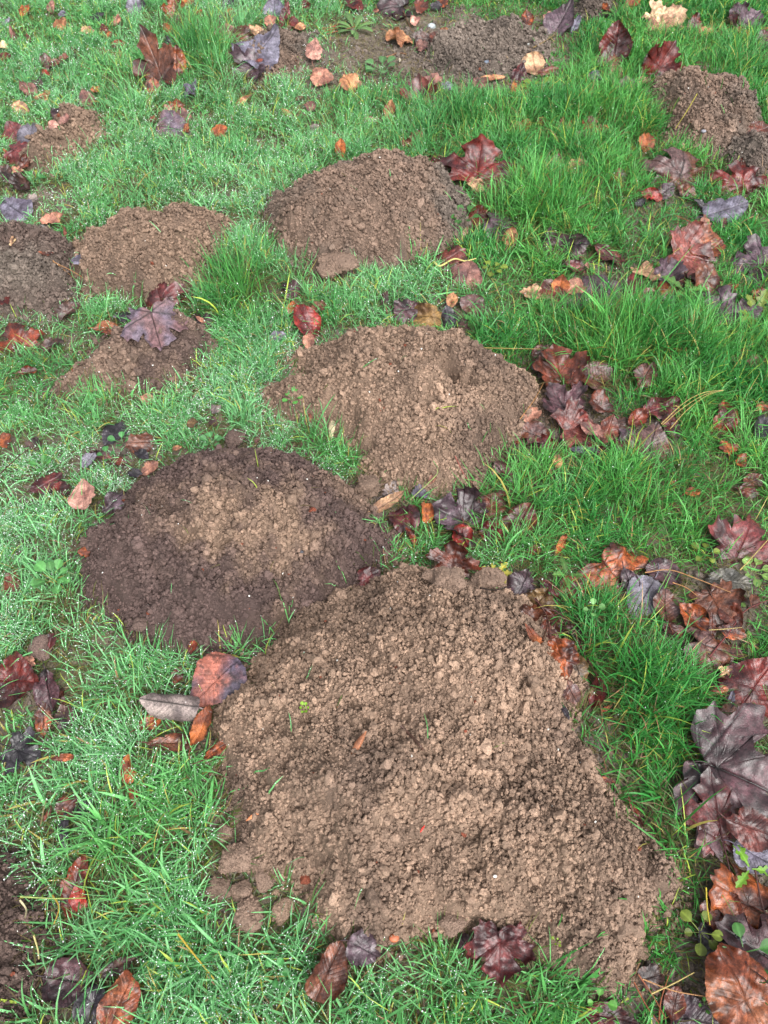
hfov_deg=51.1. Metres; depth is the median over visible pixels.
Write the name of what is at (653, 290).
broad leaf
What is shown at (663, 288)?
oval leaf
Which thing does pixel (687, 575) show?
pine needle
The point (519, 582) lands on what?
broad leaf
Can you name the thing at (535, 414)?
oval leaf
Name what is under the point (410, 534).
folded leaf
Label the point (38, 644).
soil clod
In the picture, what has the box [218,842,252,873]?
soil clod
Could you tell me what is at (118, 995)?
broad leaf
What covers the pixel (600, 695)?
oval leaf
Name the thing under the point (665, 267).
maple leaf
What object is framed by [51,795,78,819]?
broad leaf
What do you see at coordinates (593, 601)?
clover
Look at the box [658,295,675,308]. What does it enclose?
torn leaf
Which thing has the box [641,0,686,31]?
maple leaf
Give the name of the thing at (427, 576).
soil clod
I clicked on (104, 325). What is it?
oval leaf
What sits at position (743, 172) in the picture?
maple leaf
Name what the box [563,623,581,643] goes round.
torn leaf
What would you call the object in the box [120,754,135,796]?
oval leaf
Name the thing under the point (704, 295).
torn leaf
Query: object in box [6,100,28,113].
oval leaf
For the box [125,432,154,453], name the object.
torn leaf
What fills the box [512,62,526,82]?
oval leaf
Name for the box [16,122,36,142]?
broad leaf
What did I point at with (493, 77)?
folded leaf
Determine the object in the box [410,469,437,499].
grass straw
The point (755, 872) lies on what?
twig
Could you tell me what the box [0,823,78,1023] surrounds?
soil mound
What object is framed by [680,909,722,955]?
leafy weed
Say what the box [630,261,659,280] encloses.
torn leaf
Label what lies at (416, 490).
torn leaf
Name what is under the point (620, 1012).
oval leaf
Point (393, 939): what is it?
pebble
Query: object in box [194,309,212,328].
oval leaf
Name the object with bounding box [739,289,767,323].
leafy weed
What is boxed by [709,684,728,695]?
oval leaf
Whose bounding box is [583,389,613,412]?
broad leaf
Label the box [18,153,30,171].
oval leaf
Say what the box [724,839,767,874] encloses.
broad leaf
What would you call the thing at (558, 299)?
torn leaf
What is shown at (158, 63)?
maple leaf
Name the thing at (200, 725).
oval leaf
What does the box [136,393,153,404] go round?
oval leaf
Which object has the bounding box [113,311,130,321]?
torn leaf
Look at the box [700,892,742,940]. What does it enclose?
broad leaf
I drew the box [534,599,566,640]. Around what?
twig
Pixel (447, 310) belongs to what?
oval leaf
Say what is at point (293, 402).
clover
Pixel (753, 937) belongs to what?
maple leaf
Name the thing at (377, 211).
soil mound
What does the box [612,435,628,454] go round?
oval leaf
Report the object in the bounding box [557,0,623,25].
soil mound
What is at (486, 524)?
broad leaf
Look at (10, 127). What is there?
broad leaf
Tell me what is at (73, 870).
oval leaf
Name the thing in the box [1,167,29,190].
broad leaf
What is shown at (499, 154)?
oval leaf
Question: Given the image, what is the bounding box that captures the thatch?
[0,0,767,1023]
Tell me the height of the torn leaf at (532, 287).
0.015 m
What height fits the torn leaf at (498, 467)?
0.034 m
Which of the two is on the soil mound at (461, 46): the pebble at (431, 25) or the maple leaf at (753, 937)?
the pebble at (431, 25)
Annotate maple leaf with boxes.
[0,322,44,355]
[0,726,41,774]
[2,140,27,164]
[120,297,187,350]
[132,24,176,86]
[140,281,188,309]
[159,0,184,20]
[229,43,267,84]
[377,0,413,19]
[399,73,437,105]
[425,540,481,576]
[429,245,465,275]
[432,485,488,544]
[433,133,522,188]
[463,919,534,987]
[533,343,589,386]
[541,380,587,413]
[550,396,595,449]
[577,542,648,602]
[582,116,605,134]
[582,274,630,304]
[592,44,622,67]
[640,40,685,75]
[640,147,704,188]
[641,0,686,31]
[654,256,688,283]
[667,220,717,280]
[673,700,767,862]
[681,766,738,881]
[682,622,743,673]
[687,578,747,627]
[704,285,762,329]
[707,160,767,195]
[708,514,767,568]
[709,861,767,928]
[715,912,767,983]
[727,233,767,286]
[738,1,765,27]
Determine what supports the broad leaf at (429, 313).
on the ground at (372, 500)
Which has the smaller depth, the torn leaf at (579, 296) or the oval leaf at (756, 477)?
the oval leaf at (756, 477)
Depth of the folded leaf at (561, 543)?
1.57 m
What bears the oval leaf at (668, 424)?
on the ground at (372, 500)
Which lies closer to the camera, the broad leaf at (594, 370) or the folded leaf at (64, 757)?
the folded leaf at (64, 757)
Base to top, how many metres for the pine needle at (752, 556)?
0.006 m
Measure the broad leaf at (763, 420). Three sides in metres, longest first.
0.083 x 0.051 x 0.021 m
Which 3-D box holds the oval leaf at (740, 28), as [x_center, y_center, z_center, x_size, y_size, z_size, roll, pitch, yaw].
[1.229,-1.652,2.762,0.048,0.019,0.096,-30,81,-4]
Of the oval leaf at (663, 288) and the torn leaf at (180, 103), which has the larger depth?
the torn leaf at (180, 103)
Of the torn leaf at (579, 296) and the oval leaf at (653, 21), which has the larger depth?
the oval leaf at (653, 21)
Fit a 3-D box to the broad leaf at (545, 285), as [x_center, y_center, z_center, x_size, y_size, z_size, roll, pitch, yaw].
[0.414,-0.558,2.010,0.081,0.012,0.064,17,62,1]
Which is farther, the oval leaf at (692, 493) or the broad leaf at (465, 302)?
the broad leaf at (465, 302)
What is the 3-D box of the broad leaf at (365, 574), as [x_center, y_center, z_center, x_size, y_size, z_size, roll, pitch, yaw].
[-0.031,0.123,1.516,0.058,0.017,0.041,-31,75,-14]
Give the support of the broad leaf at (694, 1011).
on the ground at (372, 500)
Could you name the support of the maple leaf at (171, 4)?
on the ground at (372, 500)
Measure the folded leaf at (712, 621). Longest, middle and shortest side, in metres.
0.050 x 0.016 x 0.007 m
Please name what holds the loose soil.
on the ground at (372, 500)
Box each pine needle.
[484,347,529,348]
[520,381,544,418]
[633,982,658,1023]
[637,973,665,1018]
[642,978,705,996]
[645,569,730,592]
[651,972,693,994]
[658,975,668,1019]
[661,390,721,423]
[662,391,718,424]
[670,390,722,428]
[739,540,767,569]
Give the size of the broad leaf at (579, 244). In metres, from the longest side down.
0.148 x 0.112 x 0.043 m
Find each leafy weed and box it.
[21,171,45,185]
[451,205,479,223]
[458,233,473,245]
[466,240,484,255]
[481,562,511,583]
[482,260,507,276]
[520,76,554,89]
[528,221,547,243]
[552,557,582,588]
[602,8,627,21]
[662,275,707,297]
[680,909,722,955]
[691,542,719,562]
[722,922,767,983]
[733,841,767,887]
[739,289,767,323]
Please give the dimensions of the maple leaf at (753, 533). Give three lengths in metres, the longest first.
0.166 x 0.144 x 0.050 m
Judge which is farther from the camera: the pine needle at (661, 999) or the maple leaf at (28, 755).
the maple leaf at (28, 755)
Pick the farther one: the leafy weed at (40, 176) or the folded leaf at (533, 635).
the leafy weed at (40, 176)
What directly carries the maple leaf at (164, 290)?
on the ground at (372, 500)
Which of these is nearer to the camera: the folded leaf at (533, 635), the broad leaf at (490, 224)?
the folded leaf at (533, 635)
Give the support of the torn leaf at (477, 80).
on the ground at (372, 500)
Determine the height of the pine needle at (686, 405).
0.006 m
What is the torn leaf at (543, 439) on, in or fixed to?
on the ground at (372, 500)
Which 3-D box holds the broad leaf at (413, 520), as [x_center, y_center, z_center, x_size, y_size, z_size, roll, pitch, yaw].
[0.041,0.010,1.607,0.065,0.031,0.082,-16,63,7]
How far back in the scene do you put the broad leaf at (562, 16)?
2.82 m
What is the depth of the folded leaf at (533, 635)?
1.36 m
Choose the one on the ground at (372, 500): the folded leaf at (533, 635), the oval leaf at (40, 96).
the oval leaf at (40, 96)
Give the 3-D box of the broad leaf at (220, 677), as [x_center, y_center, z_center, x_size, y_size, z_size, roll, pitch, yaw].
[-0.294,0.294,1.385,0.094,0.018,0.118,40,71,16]
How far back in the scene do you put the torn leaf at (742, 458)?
1.69 m
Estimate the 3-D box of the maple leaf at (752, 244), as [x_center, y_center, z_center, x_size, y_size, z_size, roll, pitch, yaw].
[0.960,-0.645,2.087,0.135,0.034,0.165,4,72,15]
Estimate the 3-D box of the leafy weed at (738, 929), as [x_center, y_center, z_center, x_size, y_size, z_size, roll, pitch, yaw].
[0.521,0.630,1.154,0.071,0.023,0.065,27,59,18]
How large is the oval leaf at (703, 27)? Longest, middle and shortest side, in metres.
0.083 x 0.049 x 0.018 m
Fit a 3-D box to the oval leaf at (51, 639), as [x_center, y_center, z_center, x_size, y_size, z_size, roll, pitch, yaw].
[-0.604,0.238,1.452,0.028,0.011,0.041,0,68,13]
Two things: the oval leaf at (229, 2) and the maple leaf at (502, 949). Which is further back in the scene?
the oval leaf at (229, 2)
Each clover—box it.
[29,454,50,471]
[31,559,69,593]
[97,446,113,460]
[107,431,127,446]
[200,431,221,445]
[263,957,289,987]
[282,386,302,403]
[583,598,605,615]
[587,989,617,1012]
[699,997,709,1013]
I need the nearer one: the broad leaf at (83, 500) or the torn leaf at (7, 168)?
the broad leaf at (83, 500)
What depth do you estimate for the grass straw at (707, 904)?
1.19 m
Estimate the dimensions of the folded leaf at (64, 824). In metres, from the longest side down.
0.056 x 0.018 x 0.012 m
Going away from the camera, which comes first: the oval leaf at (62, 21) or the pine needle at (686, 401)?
the pine needle at (686, 401)
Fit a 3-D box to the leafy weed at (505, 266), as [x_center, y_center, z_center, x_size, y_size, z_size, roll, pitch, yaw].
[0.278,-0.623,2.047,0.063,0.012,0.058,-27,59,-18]
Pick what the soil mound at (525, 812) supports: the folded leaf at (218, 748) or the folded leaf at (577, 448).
the folded leaf at (218, 748)
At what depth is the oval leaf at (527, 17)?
2.84 m
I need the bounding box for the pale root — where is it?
[433,258,475,266]
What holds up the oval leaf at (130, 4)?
on the ground at (372, 500)
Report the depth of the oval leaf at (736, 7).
2.85 m
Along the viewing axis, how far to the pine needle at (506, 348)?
1.86 m
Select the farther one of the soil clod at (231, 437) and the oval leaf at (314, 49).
the oval leaf at (314, 49)
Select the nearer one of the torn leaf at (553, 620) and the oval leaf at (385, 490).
the torn leaf at (553, 620)
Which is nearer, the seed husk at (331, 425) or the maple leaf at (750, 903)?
the maple leaf at (750, 903)
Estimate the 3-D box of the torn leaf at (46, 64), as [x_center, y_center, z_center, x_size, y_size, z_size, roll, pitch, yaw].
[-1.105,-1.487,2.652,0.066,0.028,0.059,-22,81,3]
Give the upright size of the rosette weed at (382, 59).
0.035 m
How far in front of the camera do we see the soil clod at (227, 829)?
1.26 m
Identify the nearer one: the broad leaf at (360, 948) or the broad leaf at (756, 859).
the broad leaf at (360, 948)
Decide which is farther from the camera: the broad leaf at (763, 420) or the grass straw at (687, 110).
the grass straw at (687, 110)
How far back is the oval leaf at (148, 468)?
1.68 m
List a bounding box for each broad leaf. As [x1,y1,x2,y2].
[0,197,32,221]
[0,651,38,707]
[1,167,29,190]
[2,121,21,143]
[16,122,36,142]
[32,957,98,1008]
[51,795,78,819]
[67,479,94,509]
[72,984,104,1023]
[96,969,140,1023]
[139,692,211,721]
[155,109,191,140]
[190,651,246,707]
[212,18,235,42]
[231,23,279,70]
[263,0,283,16]
[305,941,347,1003]
[306,67,333,85]
[340,928,379,965]
[355,567,380,586]
[387,500,419,536]
[388,298,417,323]
[411,302,441,326]
[452,261,482,289]
[452,518,472,546]
[459,294,484,315]
[477,212,519,240]
[477,492,505,521]
[478,515,504,543]
[502,502,537,536]
[507,569,534,594]
[520,421,551,443]
[522,48,545,75]
[525,588,554,612]
[532,226,589,260]
[535,279,564,299]
[543,0,574,36]
[547,631,579,679]
[557,575,589,601]
[573,409,587,428]
[581,361,613,389]
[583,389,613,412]
[616,415,631,436]
[626,563,663,617]
[628,421,672,464]
[637,557,684,584]
[638,283,661,305]
[664,994,718,1023]
[689,222,725,257]
[690,921,745,956]
[694,262,719,293]
[696,195,748,222]
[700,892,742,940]
[718,602,742,626]
[718,656,767,718]
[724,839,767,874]
[747,121,767,137]
[753,29,767,50]
[754,414,767,439]
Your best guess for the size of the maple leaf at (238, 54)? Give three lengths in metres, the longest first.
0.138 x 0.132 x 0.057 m
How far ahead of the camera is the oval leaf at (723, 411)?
1.76 m
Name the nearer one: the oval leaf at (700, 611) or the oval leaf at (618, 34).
the oval leaf at (700, 611)
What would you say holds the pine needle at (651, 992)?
on the soil mound at (525, 812)
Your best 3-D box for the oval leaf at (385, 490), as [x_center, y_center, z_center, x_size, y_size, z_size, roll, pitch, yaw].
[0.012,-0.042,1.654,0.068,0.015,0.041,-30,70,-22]
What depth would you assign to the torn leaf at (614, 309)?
1.98 m
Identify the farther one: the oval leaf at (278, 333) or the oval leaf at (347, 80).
the oval leaf at (347, 80)
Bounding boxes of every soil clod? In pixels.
[27,634,52,660]
[80,537,88,547]
[132,617,147,631]
[204,873,231,899]
[216,823,232,842]
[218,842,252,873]
[224,429,245,447]
[230,879,251,902]
[233,895,264,935]
[253,868,274,892]
[271,897,294,925]
[316,251,358,278]
[354,474,379,497]
[421,569,433,583]
[432,566,466,593]
[439,914,467,937]
[468,566,507,588]
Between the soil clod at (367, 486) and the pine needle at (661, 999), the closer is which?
the pine needle at (661, 999)
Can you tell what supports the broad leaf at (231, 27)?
on the ground at (372, 500)
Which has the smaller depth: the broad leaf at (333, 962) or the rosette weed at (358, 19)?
the broad leaf at (333, 962)
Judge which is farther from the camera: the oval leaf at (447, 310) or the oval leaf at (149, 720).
the oval leaf at (447, 310)
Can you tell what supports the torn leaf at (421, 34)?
on the ground at (372, 500)
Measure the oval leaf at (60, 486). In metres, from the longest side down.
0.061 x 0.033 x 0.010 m
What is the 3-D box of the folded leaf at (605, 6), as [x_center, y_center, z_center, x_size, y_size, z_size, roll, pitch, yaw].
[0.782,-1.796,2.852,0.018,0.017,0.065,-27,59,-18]
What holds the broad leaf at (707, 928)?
on the ground at (372, 500)
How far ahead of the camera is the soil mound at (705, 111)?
2.41 m
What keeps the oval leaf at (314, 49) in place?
on the ground at (372, 500)
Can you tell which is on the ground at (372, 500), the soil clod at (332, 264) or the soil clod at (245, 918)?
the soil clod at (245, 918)
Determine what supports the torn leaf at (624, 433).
on the ground at (372, 500)
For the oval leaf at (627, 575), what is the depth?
1.53 m
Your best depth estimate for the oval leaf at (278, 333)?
1.91 m
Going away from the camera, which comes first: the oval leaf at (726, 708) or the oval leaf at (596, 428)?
the oval leaf at (726, 708)
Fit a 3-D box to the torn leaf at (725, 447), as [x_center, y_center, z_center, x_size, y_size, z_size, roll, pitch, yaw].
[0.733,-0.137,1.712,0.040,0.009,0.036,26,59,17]
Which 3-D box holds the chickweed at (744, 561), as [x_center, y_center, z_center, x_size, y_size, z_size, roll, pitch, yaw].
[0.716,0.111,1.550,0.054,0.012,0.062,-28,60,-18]
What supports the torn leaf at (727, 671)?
on the broad leaf at (752, 674)
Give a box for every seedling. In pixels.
[299,701,308,712]
[551,936,560,946]
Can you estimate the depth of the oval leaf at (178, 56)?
2.62 m
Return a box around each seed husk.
[328,420,335,438]
[351,731,366,754]
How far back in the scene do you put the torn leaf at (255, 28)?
2.79 m
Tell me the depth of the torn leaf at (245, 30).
2.77 m
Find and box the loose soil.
[0,0,767,1023]
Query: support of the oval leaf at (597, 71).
on the ground at (372, 500)
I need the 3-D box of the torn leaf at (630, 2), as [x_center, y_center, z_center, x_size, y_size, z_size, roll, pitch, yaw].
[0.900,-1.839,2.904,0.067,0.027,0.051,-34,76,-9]
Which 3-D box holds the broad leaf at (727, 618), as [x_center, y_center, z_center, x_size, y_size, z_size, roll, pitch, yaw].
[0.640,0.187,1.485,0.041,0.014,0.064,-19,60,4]
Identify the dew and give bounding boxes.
[0,0,767,1023]
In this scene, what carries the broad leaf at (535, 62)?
on the ground at (372, 500)
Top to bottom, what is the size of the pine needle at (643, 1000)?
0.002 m
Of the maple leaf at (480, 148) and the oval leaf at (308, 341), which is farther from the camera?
the maple leaf at (480, 148)
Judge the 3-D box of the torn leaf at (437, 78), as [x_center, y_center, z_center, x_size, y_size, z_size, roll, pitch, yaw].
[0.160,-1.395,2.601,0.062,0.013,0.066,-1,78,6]
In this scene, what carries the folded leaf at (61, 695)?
on the ground at (372, 500)
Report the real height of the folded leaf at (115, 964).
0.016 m
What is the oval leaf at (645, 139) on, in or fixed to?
on the ground at (372, 500)
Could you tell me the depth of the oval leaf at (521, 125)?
2.42 m
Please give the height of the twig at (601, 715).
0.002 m
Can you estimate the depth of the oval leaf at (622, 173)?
2.29 m
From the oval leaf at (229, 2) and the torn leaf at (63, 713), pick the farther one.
the oval leaf at (229, 2)
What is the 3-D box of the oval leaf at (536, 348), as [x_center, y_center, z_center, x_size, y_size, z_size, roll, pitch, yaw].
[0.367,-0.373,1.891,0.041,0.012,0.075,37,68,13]
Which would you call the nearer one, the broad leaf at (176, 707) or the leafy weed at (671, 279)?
the broad leaf at (176, 707)
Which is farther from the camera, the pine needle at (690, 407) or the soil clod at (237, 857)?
the pine needle at (690, 407)
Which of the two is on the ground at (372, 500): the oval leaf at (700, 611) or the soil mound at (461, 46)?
the soil mound at (461, 46)
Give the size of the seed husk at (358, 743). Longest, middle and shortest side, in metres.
0.050 x 0.011 x 0.006 m
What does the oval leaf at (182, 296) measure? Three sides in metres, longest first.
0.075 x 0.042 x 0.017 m
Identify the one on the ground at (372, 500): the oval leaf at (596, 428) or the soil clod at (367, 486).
the soil clod at (367, 486)
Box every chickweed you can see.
[742,556,767,586]
[742,631,758,647]
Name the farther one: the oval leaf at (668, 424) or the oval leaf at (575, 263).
the oval leaf at (575, 263)
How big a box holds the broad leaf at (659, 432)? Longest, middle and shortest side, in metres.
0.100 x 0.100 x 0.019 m
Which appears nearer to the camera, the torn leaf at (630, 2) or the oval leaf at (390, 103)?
the oval leaf at (390, 103)
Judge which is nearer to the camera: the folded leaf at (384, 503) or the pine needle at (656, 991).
the pine needle at (656, 991)
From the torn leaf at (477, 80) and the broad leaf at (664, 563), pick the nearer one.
the broad leaf at (664, 563)
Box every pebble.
[389,934,398,942]
[427,23,435,28]
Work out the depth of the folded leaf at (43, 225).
2.15 m
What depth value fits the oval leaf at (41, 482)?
1.67 m
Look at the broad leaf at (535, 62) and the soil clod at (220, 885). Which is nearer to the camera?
the soil clod at (220, 885)
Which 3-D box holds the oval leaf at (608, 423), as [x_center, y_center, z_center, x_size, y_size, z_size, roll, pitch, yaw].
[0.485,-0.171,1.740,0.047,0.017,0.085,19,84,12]
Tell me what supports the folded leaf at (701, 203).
on the ground at (372, 500)
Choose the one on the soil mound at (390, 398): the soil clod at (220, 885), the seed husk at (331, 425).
the seed husk at (331, 425)
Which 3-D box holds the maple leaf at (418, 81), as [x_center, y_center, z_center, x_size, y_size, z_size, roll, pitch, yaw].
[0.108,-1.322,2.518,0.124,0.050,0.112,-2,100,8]
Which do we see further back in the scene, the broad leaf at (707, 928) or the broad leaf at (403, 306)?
the broad leaf at (403, 306)
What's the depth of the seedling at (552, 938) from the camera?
1.15 m
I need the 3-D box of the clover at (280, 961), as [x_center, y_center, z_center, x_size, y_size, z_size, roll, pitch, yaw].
[-0.155,0.652,1.142,0.036,0.010,0.035,-38,63,-23]
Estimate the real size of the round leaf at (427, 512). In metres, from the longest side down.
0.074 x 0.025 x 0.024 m
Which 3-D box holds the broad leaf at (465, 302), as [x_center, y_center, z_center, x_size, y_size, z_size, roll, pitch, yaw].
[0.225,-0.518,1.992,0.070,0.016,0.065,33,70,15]
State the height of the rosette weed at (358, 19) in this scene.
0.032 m
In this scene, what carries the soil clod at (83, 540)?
on the soil mound at (243, 531)
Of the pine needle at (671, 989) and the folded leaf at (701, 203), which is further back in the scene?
the folded leaf at (701, 203)
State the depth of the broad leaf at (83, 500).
1.62 m
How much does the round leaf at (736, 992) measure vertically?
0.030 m
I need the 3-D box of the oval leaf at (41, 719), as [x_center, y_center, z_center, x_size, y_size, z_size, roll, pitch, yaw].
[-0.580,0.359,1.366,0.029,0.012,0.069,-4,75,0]
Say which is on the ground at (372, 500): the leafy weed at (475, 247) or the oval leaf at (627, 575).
the leafy weed at (475, 247)
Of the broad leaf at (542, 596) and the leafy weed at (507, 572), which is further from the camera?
the leafy weed at (507, 572)
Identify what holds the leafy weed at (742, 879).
on the ground at (372, 500)
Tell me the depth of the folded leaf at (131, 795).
1.29 m
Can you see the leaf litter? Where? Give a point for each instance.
(192, 422)
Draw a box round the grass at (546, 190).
[0,0,767,1023]
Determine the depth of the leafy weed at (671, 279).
2.00 m
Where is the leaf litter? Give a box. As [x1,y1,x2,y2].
[0,0,767,1023]
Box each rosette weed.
[337,13,374,38]
[365,56,395,72]
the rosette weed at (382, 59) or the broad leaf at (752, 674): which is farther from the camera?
the rosette weed at (382, 59)
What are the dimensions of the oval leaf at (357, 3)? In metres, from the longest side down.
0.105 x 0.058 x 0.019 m
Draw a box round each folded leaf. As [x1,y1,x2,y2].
[9,25,16,40]
[38,224,53,228]
[50,753,73,761]
[58,811,68,846]
[59,687,65,705]
[89,450,112,459]
[97,955,140,978]
[129,785,138,809]
[191,740,226,763]
[236,95,250,105]
[279,2,290,26]
[362,116,382,123]
[368,491,403,512]
[381,289,388,304]
[405,527,417,546]
[428,155,452,181]
[481,74,504,79]
[511,81,517,94]
[525,623,552,656]
[536,66,557,75]
[555,534,566,555]
[561,705,569,719]
[570,15,580,33]
[570,445,598,453]
[589,445,609,452]
[602,3,609,10]
[628,796,643,826]
[693,198,707,208]
[708,612,716,636]
[727,691,734,707]
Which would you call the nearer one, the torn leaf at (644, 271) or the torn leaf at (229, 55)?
the torn leaf at (644, 271)
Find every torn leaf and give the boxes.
[0,164,11,182]
[39,53,60,69]
[52,704,78,729]
[73,799,92,817]
[81,453,96,467]
[109,456,127,465]
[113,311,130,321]
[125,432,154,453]
[161,35,174,46]
[167,98,184,112]
[183,78,196,97]
[225,47,236,63]
[235,25,252,41]
[248,24,262,34]
[283,278,302,298]
[409,130,421,142]
[412,27,430,42]
[412,484,429,497]
[414,0,428,12]
[424,72,442,88]
[455,318,470,333]
[466,177,484,193]
[472,77,488,88]
[490,461,515,483]
[519,283,544,298]
[519,604,543,620]
[534,433,557,450]
[542,606,565,632]
[550,296,574,313]
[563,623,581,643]
[573,292,591,306]
[588,298,621,318]
[618,429,635,440]
[625,0,640,7]
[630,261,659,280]
[637,963,665,990]
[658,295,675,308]
[663,621,684,637]
[677,182,696,199]
[679,271,695,288]
[688,287,710,298]
[696,61,708,69]
[718,665,732,678]
[719,441,738,455]
[735,453,747,466]
[747,354,765,366]
[752,286,764,299]
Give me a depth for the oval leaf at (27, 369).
1.85 m
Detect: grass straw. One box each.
[19,899,26,917]
[20,896,85,898]
[33,935,39,958]
[52,895,58,923]
[177,933,214,979]
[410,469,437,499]
[656,468,672,592]
[675,94,696,128]
[705,887,709,924]
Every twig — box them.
[0,445,33,473]
[378,52,405,59]
[400,725,423,750]
[480,586,510,590]
[529,589,599,688]
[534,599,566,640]
[590,699,602,730]
[709,600,767,657]
[754,870,767,923]
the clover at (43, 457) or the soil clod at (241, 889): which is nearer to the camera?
the soil clod at (241, 889)
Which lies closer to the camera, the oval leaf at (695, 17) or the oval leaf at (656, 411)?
the oval leaf at (656, 411)
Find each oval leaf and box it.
[0,570,19,610]
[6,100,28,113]
[12,365,38,374]
[18,79,37,96]
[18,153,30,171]
[24,472,62,496]
[31,90,49,102]
[32,660,59,714]
[34,338,63,351]
[34,703,51,741]
[35,212,62,223]
[47,481,70,495]
[47,633,55,648]
[48,104,58,119]
[53,17,66,30]
[53,301,80,325]
[59,853,88,932]
[68,885,87,914]
[79,89,94,106]
[88,320,117,334]
[100,491,126,516]
[101,422,126,450]
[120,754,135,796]
[126,0,141,17]
[130,713,160,732]
[132,447,148,458]
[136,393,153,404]
[136,733,196,751]
[139,461,157,475]
[146,71,161,95]
[171,667,183,686]
[173,45,186,78]
[177,288,193,303]
[188,704,211,758]
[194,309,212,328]
[222,0,233,9]
[264,331,285,340]
[293,296,321,339]
[302,333,314,348]
[305,38,322,66]
[335,138,345,155]
[339,69,358,92]
[340,0,363,9]
[377,480,401,499]
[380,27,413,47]
[383,100,394,118]
[441,300,457,327]
[446,292,457,306]
[469,204,487,227]
[494,150,503,162]
[502,226,518,251]
[510,121,530,131]
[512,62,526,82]
[522,6,533,24]
[522,407,541,422]
[530,344,549,361]
[531,354,542,377]
[535,578,558,597]
[540,615,555,639]
[551,153,563,165]
[551,274,569,291]
[560,257,587,271]
[562,674,580,703]
[567,158,589,173]
[570,1001,638,1023]
[573,655,588,682]
[575,419,602,440]
[586,70,601,80]
[588,676,606,712]
[590,243,624,265]
[598,414,618,445]
[599,20,632,63]
[609,57,622,78]
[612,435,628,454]
[614,163,626,183]
[616,76,634,88]
[621,561,640,588]
[625,273,640,297]
[625,408,647,428]
[633,362,657,390]
[638,133,655,152]
[638,187,662,201]
[643,396,680,419]
[646,13,658,31]
[653,182,674,201]
[653,586,682,632]
[656,281,676,295]
[661,409,679,437]
[663,986,686,1023]
[672,598,709,631]
[682,487,700,496]
[687,12,701,29]
[691,568,753,591]
[698,26,713,35]
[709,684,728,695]
[710,624,746,639]
[712,400,738,433]
[714,806,767,852]
[719,699,741,715]
[728,2,741,17]
[733,486,758,497]
[735,21,749,39]
[737,473,763,487]
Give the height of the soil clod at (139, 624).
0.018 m
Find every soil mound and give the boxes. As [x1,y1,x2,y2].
[0,220,94,329]
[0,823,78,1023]
[11,101,116,181]
[30,308,234,407]
[55,435,411,683]
[69,202,248,318]
[190,550,705,1023]
[230,24,317,86]
[246,321,557,530]
[250,147,488,288]
[412,12,562,86]
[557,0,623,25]
[643,65,762,162]
[706,129,767,192]
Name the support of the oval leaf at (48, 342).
on the ground at (372, 500)
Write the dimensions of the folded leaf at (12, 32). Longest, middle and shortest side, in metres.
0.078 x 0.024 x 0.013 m
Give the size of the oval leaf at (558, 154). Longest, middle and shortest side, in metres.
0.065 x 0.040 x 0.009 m
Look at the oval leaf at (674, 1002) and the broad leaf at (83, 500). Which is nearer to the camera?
the oval leaf at (674, 1002)
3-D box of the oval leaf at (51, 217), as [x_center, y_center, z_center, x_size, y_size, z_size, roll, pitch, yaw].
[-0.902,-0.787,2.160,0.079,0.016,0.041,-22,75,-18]
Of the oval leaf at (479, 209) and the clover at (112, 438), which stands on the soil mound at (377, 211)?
the oval leaf at (479, 209)
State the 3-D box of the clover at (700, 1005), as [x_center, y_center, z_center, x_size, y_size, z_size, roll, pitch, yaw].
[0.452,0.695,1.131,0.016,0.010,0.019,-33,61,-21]
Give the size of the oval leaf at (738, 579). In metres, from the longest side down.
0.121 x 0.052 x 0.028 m
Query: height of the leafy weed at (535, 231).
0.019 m
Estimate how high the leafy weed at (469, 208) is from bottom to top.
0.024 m
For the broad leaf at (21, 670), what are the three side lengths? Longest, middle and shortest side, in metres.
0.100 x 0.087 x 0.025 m
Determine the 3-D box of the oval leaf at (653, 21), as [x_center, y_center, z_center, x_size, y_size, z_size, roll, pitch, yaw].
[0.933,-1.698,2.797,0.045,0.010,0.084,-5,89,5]
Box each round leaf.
[421,502,433,536]
[566,277,586,294]
[705,943,767,1023]
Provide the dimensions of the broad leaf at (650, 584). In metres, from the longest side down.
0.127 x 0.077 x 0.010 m
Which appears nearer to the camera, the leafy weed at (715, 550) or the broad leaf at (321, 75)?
the leafy weed at (715, 550)
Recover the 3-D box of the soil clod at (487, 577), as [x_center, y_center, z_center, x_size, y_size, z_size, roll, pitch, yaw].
[0.198,0.129,1.532,0.080,0.043,0.053,0,55,0]
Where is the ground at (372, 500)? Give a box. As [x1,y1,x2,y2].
[0,0,767,1023]

